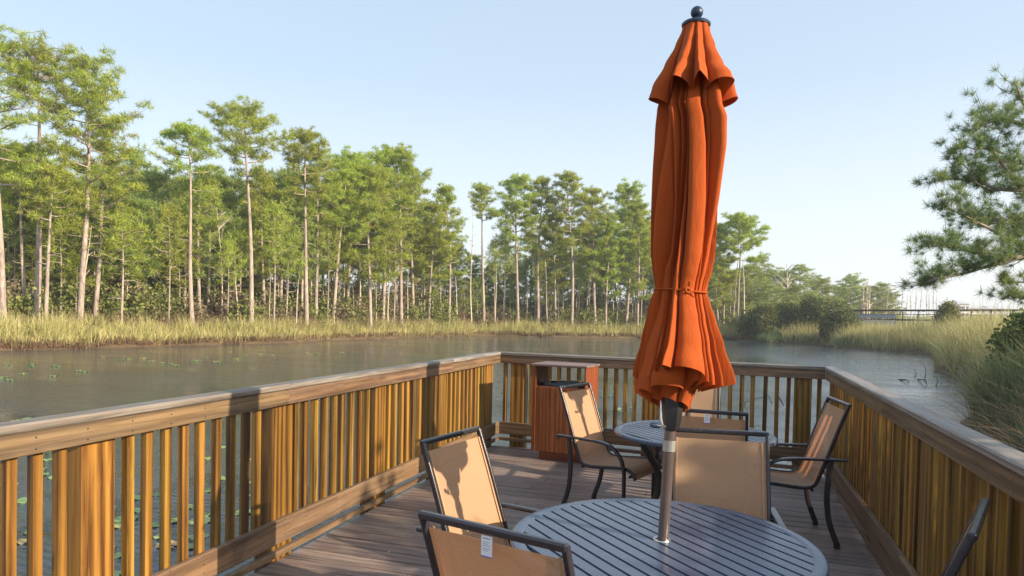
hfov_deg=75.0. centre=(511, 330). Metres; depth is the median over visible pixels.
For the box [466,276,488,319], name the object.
background pine
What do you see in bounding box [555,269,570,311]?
background pine
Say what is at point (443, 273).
young pine
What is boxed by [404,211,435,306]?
background pine
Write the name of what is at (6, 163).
background pine
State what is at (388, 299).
slender pine
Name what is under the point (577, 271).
young pine
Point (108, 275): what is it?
background pine
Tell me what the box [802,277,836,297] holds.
background pine
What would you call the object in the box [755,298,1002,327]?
treeline
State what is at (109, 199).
background pine
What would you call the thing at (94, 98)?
pine tree
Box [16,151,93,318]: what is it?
pine tree
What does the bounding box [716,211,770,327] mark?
pine tree
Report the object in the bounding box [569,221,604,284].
background pine
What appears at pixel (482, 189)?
pine tree
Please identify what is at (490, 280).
background pine
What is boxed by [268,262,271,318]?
slender pine
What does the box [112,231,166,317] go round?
young pine
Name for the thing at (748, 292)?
background pine
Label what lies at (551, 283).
young pine
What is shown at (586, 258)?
young pine
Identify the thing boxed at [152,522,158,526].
lily pad
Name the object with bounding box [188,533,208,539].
lily pad
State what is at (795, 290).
background pine
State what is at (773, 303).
background pine
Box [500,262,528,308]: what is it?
background pine
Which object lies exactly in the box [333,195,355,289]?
background pine
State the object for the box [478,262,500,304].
background pine
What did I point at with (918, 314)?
footbridge
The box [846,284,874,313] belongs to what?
background pine
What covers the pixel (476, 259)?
background pine
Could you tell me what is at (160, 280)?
dead tree
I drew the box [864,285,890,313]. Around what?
background pine
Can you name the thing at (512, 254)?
background pine
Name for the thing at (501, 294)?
background pine
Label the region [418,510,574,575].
patio chair
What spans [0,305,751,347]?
shore grass
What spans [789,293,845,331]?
shrub
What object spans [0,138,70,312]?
pine tree
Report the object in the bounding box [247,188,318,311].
background pine
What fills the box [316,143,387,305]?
pine tree
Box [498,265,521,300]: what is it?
background pine
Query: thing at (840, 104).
sky
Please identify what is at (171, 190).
background pine
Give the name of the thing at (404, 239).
background pine
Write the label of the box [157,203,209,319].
background pine
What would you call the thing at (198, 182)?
pine tree
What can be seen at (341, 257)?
young pine
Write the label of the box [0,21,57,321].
pine tree
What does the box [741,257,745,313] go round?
slender pine
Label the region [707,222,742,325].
pine tree
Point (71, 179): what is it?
background pine
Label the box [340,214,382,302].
background pine
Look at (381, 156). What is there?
pine tree
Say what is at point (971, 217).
pine tree
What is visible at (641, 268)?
background pine
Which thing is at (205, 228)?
background pine
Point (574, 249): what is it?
background pine
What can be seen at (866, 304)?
dead tree
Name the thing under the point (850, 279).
background pine
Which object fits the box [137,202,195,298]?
background pine
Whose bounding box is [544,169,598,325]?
pine tree
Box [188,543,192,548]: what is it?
lily pad
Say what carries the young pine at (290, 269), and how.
on the ground at (939, 370)
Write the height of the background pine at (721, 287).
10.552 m
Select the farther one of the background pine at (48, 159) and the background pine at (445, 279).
the background pine at (445, 279)
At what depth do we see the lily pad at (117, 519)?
8.40 m
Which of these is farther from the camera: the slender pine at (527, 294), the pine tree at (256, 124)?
the slender pine at (527, 294)
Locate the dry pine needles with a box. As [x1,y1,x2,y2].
[286,453,831,574]
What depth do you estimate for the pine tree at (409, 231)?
75.47 m
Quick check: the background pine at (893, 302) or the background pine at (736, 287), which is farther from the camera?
the background pine at (893, 302)
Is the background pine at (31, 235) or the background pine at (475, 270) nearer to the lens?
the background pine at (31, 235)
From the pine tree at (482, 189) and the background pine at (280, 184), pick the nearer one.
the background pine at (280, 184)
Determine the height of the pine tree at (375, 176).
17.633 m
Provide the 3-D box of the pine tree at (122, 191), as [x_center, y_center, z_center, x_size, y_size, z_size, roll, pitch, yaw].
[-28.455,-7.230,46.516,6.656,16.051,6.750,2,2,18]
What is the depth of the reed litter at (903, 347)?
57.80 m
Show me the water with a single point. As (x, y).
(109, 379)
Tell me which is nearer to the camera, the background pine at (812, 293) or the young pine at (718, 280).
the young pine at (718, 280)
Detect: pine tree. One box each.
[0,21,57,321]
[0,28,86,320]
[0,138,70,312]
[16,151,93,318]
[17,42,154,321]
[42,108,148,316]
[145,118,225,326]
[161,164,228,320]
[196,94,295,322]
[235,172,293,321]
[276,124,335,326]
[282,147,356,317]
[310,155,378,324]
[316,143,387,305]
[330,161,411,330]
[361,141,433,326]
[361,145,412,323]
[387,160,437,314]
[411,197,460,323]
[426,181,472,317]
[468,181,497,326]
[486,172,546,321]
[517,175,563,324]
[529,209,575,323]
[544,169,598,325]
[568,182,616,325]
[584,214,629,325]
[606,178,650,327]
[612,199,651,329]
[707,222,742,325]
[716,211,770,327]
[894,63,1023,306]
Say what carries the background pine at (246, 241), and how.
on the ground at (939, 370)
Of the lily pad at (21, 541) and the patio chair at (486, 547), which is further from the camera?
the lily pad at (21, 541)
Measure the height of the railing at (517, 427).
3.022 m
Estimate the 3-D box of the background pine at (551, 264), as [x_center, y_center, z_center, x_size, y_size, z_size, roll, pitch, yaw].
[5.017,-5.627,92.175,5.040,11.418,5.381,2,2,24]
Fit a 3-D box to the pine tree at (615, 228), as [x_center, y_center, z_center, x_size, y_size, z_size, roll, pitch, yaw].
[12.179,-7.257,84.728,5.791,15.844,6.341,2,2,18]
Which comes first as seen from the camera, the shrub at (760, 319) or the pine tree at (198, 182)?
the pine tree at (198, 182)
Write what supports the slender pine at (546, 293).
on the ground at (939, 370)
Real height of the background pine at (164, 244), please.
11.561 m
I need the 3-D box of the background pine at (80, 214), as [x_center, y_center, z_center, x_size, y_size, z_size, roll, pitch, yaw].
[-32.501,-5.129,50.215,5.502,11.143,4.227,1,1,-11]
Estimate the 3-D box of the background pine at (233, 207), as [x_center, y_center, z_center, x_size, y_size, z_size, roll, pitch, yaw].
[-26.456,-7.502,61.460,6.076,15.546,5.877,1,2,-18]
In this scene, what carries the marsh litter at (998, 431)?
on the ground at (939, 370)
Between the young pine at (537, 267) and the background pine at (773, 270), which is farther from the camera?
the background pine at (773, 270)
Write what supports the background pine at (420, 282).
on the ground at (939, 370)
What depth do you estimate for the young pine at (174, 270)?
52.47 m
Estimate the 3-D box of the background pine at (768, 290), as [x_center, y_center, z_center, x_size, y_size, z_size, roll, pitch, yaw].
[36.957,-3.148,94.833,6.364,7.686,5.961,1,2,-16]
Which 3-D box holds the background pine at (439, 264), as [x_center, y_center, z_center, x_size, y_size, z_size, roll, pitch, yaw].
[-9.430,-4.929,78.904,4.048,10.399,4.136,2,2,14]
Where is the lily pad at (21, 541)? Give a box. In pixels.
[17,539,26,544]
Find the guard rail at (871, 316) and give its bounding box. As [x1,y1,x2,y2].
[856,314,895,326]
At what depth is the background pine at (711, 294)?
89.74 m
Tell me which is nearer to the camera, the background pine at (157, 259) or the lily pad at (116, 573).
the lily pad at (116, 573)
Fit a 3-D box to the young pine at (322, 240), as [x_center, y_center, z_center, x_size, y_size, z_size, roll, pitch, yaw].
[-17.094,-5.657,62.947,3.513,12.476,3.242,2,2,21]
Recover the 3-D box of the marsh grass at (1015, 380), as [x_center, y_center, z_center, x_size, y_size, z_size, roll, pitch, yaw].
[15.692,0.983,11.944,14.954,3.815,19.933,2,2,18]
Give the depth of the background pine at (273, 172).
73.59 m
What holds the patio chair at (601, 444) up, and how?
on the deck
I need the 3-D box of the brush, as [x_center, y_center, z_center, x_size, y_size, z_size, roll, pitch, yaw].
[-13.254,-0.978,69.392,78.802,2.669,25.583,0,2,-44]
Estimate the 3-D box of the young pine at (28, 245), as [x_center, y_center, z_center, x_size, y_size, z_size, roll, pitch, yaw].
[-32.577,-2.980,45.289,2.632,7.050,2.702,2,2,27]
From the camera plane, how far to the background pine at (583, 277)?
89.47 m
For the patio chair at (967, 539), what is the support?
on the deck
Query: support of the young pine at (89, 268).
on the ground at (939, 370)
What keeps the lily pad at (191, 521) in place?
on the water
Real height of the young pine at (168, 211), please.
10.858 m
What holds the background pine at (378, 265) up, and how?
on the ground at (939, 370)
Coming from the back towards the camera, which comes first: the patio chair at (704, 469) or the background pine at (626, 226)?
the background pine at (626, 226)
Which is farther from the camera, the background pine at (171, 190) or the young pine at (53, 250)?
the background pine at (171, 190)
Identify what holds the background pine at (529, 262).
on the ground at (939, 370)
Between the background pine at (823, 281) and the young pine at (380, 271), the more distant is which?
the background pine at (823, 281)
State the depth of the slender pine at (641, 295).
85.93 m
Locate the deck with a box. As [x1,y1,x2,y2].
[249,445,884,575]
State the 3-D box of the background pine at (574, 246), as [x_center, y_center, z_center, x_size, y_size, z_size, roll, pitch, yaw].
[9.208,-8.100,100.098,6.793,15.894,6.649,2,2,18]
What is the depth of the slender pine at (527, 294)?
85.59 m
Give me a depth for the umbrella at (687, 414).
5.16 m
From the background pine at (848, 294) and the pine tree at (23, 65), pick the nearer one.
the pine tree at (23, 65)
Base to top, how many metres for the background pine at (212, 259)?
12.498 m
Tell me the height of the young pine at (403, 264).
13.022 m
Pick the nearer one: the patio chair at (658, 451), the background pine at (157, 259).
the patio chair at (658, 451)
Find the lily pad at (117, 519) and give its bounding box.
[114,515,137,522]
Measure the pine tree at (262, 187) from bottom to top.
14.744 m
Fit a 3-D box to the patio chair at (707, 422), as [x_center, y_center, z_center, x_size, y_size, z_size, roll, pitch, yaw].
[1.360,1.005,4.576,0.577,1.016,0.718,2,2,21]
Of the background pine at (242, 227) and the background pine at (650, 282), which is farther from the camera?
the background pine at (650, 282)
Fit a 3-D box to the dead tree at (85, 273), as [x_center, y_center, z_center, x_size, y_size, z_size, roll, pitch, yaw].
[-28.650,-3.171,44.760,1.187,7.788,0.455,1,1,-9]
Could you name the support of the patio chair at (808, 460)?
on the deck
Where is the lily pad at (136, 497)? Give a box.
[134,495,139,499]
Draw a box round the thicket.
[5,248,759,330]
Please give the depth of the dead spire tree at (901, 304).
117.90 m
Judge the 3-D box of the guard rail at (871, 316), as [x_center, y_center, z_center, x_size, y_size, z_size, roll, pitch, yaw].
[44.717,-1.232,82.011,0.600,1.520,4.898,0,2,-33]
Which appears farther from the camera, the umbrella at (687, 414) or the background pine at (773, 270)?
the background pine at (773, 270)
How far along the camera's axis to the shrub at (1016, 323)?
18.81 m
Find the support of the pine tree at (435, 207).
on the ground at (939, 370)
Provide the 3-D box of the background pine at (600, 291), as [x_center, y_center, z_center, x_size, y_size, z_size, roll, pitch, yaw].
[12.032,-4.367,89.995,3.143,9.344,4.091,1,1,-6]
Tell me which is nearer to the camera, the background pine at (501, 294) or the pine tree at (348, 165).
the pine tree at (348, 165)
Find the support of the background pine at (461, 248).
on the ground at (939, 370)
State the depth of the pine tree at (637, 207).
84.30 m
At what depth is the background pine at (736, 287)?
97.01 m
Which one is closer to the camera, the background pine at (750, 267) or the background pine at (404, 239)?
the background pine at (404, 239)
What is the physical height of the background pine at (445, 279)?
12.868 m
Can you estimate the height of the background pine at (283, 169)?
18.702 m
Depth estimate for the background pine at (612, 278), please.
94.55 m
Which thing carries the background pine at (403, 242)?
on the ground at (939, 370)
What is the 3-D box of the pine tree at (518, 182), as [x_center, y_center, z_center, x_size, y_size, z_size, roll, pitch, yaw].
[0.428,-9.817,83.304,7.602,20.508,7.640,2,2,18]
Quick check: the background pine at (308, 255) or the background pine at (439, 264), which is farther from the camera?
the background pine at (439, 264)
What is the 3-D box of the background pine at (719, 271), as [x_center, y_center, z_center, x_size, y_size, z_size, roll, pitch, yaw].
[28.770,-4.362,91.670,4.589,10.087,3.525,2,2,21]
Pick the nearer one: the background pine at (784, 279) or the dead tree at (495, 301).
the dead tree at (495, 301)
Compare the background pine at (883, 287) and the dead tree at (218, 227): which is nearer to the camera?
the dead tree at (218, 227)
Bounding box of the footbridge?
[850,309,1021,323]
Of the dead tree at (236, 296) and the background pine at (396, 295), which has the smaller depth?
the dead tree at (236, 296)
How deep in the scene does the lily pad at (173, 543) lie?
7.54 m
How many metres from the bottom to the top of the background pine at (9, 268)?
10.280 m
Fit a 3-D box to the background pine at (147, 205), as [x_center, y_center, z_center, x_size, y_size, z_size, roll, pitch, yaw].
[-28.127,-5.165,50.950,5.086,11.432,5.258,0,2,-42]
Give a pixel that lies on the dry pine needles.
(509, 520)
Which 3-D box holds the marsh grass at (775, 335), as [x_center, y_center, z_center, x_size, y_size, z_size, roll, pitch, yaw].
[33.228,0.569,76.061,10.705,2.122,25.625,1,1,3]
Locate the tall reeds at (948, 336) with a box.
[776,298,1023,378]
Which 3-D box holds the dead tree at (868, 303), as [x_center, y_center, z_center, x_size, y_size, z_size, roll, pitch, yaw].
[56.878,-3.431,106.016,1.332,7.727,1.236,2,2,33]
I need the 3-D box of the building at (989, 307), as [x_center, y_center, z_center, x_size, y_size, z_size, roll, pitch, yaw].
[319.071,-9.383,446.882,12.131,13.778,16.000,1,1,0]
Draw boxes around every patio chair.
[416,426,540,575]
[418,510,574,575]
[557,382,661,503]
[654,388,719,487]
[660,409,753,515]
[671,427,787,528]
[743,396,851,548]
[941,498,990,575]
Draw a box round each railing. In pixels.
[0,351,500,575]
[499,352,824,470]
[823,366,1023,575]
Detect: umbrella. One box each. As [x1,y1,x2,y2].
[632,6,737,540]
[682,287,707,502]
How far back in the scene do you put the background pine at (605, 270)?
95.93 m
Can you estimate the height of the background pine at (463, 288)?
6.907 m
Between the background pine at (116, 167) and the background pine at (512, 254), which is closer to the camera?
the background pine at (116, 167)
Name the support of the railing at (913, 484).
attached to the deck
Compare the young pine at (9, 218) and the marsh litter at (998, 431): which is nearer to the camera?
the marsh litter at (998, 431)
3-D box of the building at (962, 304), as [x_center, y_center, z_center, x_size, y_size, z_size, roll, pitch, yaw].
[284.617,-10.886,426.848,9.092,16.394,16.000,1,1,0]
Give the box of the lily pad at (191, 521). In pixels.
[188,517,209,524]
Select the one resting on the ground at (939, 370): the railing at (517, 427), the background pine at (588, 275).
the background pine at (588, 275)
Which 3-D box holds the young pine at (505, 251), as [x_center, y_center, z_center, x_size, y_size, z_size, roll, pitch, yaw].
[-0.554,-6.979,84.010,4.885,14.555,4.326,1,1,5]
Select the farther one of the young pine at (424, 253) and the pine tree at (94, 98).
the young pine at (424, 253)
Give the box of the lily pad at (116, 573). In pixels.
[114,570,120,575]
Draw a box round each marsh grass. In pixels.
[750,327,863,347]
[911,329,1023,452]
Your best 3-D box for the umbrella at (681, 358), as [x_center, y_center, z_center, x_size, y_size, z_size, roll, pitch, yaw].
[0.653,0.139,2.622,0.446,2.815,0.458,4,2,18]
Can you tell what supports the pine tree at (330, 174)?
on the ground at (939, 370)
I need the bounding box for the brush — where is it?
[7,304,643,332]
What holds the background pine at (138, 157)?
on the ground at (939, 370)
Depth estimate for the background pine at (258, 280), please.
59.65 m
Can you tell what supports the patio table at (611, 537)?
on the deck
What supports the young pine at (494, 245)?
on the ground at (939, 370)
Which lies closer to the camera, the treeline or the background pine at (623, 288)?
the background pine at (623, 288)
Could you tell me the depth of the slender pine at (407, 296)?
73.55 m
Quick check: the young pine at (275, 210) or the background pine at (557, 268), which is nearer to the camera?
the young pine at (275, 210)
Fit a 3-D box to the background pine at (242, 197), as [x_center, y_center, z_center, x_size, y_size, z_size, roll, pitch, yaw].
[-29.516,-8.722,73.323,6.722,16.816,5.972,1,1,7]
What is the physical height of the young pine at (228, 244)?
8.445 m
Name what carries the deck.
on the deck joists
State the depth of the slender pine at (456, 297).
79.95 m
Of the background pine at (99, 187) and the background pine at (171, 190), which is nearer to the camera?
the background pine at (99, 187)
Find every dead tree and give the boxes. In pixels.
[84,226,92,279]
[143,240,180,315]
[207,203,239,318]
[234,276,240,319]
[468,207,475,320]
[494,273,496,322]
[775,265,794,298]
[858,283,865,313]
[863,281,870,327]
[866,285,872,318]
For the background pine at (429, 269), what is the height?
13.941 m
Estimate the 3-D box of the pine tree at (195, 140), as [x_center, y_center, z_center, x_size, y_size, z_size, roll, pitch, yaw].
[-24.437,-7.711,51.124,4.974,16.982,5.640,2,2,36]
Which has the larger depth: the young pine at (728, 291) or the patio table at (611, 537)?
the young pine at (728, 291)
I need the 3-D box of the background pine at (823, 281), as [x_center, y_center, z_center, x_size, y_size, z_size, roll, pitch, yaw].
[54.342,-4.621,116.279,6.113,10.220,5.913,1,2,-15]
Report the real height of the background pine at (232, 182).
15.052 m
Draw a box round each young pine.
[0,168,36,298]
[5,237,51,292]
[26,214,93,314]
[49,252,106,309]
[86,208,160,321]
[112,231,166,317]
[142,197,191,325]
[158,242,204,312]
[213,236,249,324]
[221,226,263,295]
[247,195,292,325]
[267,223,309,305]
[310,208,346,315]
[321,238,358,307]
[361,241,397,321]
[375,211,420,325]
[407,217,442,321]
[434,235,454,295]
[480,234,511,312]
[489,218,526,324]
[529,241,547,302]
[541,278,563,309]
[565,263,590,316]
[575,224,604,311]
[611,234,624,322]
[620,264,646,320]
[710,253,726,321]
[717,274,746,322]
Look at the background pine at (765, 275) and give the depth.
103.89 m
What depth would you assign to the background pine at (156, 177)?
58.84 m
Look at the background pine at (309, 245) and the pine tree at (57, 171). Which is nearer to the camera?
the pine tree at (57, 171)
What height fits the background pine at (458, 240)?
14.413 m
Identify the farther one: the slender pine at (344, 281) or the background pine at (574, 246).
the background pine at (574, 246)
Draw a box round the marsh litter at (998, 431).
[746,349,1023,451]
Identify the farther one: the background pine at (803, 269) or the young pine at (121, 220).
the background pine at (803, 269)
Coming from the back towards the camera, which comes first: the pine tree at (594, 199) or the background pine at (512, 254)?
the background pine at (512, 254)
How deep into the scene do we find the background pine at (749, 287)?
102.47 m
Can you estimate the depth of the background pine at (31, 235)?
48.31 m
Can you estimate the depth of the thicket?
60.59 m
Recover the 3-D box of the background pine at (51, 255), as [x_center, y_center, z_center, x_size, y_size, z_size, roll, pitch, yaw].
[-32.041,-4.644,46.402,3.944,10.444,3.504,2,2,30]
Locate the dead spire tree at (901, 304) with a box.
[900,288,903,324]
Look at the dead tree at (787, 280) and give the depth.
99.81 m
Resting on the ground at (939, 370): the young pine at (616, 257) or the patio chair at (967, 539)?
the young pine at (616, 257)
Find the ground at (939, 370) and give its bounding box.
[0,329,1004,443]
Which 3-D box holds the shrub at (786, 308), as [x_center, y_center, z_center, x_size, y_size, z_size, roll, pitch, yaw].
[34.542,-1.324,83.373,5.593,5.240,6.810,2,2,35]
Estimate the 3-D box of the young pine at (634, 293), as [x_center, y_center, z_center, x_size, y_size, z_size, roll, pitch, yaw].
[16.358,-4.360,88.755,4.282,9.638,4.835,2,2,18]
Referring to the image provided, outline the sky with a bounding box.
[0,0,1023,317]
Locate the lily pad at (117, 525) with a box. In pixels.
[114,523,120,527]
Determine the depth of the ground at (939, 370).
56.79 m
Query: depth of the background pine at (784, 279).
119.71 m
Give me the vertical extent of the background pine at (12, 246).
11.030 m
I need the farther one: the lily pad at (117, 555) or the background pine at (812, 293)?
the background pine at (812, 293)
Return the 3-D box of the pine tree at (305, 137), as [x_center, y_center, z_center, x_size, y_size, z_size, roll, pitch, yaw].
[-18.426,-8.979,59.539,5.314,19.451,5.309,1,1,-11]
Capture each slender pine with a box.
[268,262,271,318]
[295,275,299,323]
[342,251,347,311]
[387,264,389,321]
[406,268,408,318]
[454,276,457,314]
[524,269,527,318]
[544,252,548,323]
[640,253,642,319]
[723,269,724,323]
[732,257,738,323]
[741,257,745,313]
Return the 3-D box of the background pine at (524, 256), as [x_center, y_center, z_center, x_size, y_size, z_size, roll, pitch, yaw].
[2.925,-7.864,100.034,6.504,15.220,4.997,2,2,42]
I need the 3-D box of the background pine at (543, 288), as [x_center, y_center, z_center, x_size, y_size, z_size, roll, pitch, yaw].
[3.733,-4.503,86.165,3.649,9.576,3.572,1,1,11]
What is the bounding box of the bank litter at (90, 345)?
[0,328,752,349]
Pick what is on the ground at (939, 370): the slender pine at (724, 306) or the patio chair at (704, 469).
the slender pine at (724, 306)
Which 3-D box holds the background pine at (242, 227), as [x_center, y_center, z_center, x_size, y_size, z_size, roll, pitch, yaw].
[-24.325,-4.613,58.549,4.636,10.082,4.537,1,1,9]
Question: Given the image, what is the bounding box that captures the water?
[0,336,1003,575]
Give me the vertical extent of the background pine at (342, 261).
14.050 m
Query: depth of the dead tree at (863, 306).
107.88 m
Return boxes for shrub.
[735,302,786,338]
[772,299,802,329]
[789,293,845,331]
[815,303,863,342]
[931,297,962,335]
[981,308,1023,374]
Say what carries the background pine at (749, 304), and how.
on the ground at (939, 370)
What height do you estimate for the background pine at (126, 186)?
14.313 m
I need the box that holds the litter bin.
[531,361,599,462]
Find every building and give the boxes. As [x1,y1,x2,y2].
[953,301,969,318]
[969,306,987,315]
[980,306,1002,316]
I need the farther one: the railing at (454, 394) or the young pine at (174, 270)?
the young pine at (174, 270)
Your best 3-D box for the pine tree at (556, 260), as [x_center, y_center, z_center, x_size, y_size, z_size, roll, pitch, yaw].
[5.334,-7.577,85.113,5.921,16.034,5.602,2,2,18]
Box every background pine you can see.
[0,143,15,196]
[0,144,30,260]
[0,186,31,281]
[1,190,43,293]
[3,186,68,289]
[13,154,75,268]
[23,192,82,299]
[24,144,67,265]
[44,192,116,280]
[45,174,107,264]
[66,206,116,289]
[73,178,121,273]
[76,172,100,187]
[82,159,131,226]
[90,190,151,288]
[98,170,149,275]
[104,178,170,265]
[108,190,173,305]
[112,142,165,262]
[128,162,184,284]
[131,164,171,255]
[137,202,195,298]
[149,201,201,287]
[152,169,185,207]
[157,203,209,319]
[170,188,245,313]
[178,176,233,292]
[193,164,252,288]
[203,174,255,278]
[208,221,257,302]
[231,206,270,290]
[232,177,253,277]
[236,219,286,296]
[239,168,294,289]
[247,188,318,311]
[255,166,293,290]
[265,189,303,301]
[277,166,323,287]
[277,198,329,286]
[279,191,330,306]
[283,217,340,302]
[309,185,346,289]
[310,200,354,292]
[331,208,373,281]
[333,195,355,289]
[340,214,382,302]
[359,224,397,298]
[362,219,409,298]
[372,200,420,303]
[390,192,418,279]
[397,245,442,320]
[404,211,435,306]
[413,248,447,319]
[415,237,445,302]
[434,247,453,290]
[441,234,466,292]
[442,242,474,303]
[454,279,474,320]
[459,253,487,299]
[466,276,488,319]
[467,265,485,314]
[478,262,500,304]
[485,260,499,300]
[486,245,520,291]
[487,287,514,310]
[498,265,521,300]
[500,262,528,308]
[514,256,539,313]
[517,230,545,307]
[527,259,553,324]
[528,248,562,307]
[541,244,570,298]
[549,236,578,304]
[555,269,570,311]
[556,224,589,294]
[568,245,604,297]
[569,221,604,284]
[573,246,603,306]
[590,266,612,307]
[595,248,612,295]
[603,236,648,314]
[604,237,628,311]
[609,207,637,297]
[622,227,653,309]
[643,253,654,300]
[707,280,713,297]
[709,264,733,305]
[709,265,734,323]
[722,266,746,304]
[733,269,757,309]
[734,263,765,305]
[735,274,757,308]
[735,300,756,318]
[742,250,778,303]
[750,272,776,303]
[752,282,795,308]
[759,267,789,304]
[761,301,780,307]
[771,267,803,302]
[776,284,810,305]
[777,263,820,301]
[795,290,830,304]
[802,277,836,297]
[810,275,845,303]
[821,294,841,302]
[827,284,852,307]
[832,273,873,309]
[833,282,859,309]
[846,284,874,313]
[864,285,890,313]
[867,281,900,318]
[878,290,904,318]
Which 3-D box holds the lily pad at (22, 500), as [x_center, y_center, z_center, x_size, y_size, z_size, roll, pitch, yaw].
[-6.678,2.321,9.125,0.241,0.022,0.256,1,1,6]
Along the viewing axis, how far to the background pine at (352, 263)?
77.96 m
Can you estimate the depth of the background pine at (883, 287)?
119.29 m
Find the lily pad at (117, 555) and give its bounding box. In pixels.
[114,552,120,558]
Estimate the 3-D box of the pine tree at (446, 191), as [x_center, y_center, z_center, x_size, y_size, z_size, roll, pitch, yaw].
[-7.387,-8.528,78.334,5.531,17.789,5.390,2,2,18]
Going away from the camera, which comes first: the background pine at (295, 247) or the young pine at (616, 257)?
the background pine at (295, 247)
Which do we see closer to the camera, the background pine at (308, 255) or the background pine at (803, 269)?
the background pine at (308, 255)
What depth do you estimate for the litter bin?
7.28 m
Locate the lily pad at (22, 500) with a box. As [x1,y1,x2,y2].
[17,497,26,502]
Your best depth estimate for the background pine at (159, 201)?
56.12 m
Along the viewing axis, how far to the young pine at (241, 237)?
55.55 m
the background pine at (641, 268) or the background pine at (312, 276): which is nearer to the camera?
the background pine at (312, 276)
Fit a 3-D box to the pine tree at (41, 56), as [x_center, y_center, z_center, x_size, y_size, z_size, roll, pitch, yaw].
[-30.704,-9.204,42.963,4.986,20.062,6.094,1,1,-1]
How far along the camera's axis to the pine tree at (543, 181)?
83.67 m
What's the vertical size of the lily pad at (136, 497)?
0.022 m
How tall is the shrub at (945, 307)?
4.920 m
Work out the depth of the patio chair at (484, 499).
3.23 m
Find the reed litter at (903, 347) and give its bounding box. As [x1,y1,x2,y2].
[784,333,969,375]
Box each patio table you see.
[510,498,829,575]
[614,420,777,509]
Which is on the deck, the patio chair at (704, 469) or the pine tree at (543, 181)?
the patio chair at (704, 469)
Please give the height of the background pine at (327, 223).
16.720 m
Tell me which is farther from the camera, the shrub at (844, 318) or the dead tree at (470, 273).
the dead tree at (470, 273)
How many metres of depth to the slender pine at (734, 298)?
87.46 m
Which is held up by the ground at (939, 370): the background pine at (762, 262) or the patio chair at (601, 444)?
the background pine at (762, 262)
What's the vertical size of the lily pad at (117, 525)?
0.022 m
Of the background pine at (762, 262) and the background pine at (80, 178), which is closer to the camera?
the background pine at (80, 178)
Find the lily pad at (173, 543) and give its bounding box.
[155,540,176,547]
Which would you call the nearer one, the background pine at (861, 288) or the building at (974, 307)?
the background pine at (861, 288)
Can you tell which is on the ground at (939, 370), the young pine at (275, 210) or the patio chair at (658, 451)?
the young pine at (275, 210)
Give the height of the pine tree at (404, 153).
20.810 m
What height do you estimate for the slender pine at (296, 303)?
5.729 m
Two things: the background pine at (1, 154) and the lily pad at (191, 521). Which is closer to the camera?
the lily pad at (191, 521)
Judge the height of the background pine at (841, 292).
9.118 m
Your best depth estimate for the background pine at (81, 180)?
55.38 m
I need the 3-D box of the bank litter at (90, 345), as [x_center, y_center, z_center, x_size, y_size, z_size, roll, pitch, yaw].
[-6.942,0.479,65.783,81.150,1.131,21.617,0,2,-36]
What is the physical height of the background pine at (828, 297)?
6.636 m
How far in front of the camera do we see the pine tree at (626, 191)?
85.89 m
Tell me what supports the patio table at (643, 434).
on the deck
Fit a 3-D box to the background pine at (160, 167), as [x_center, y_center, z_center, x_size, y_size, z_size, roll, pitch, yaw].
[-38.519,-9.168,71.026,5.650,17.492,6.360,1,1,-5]
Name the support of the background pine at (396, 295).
on the ground at (939, 370)
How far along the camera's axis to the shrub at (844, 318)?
70.33 m
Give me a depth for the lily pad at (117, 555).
7.18 m
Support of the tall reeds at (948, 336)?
on the ground at (939, 370)

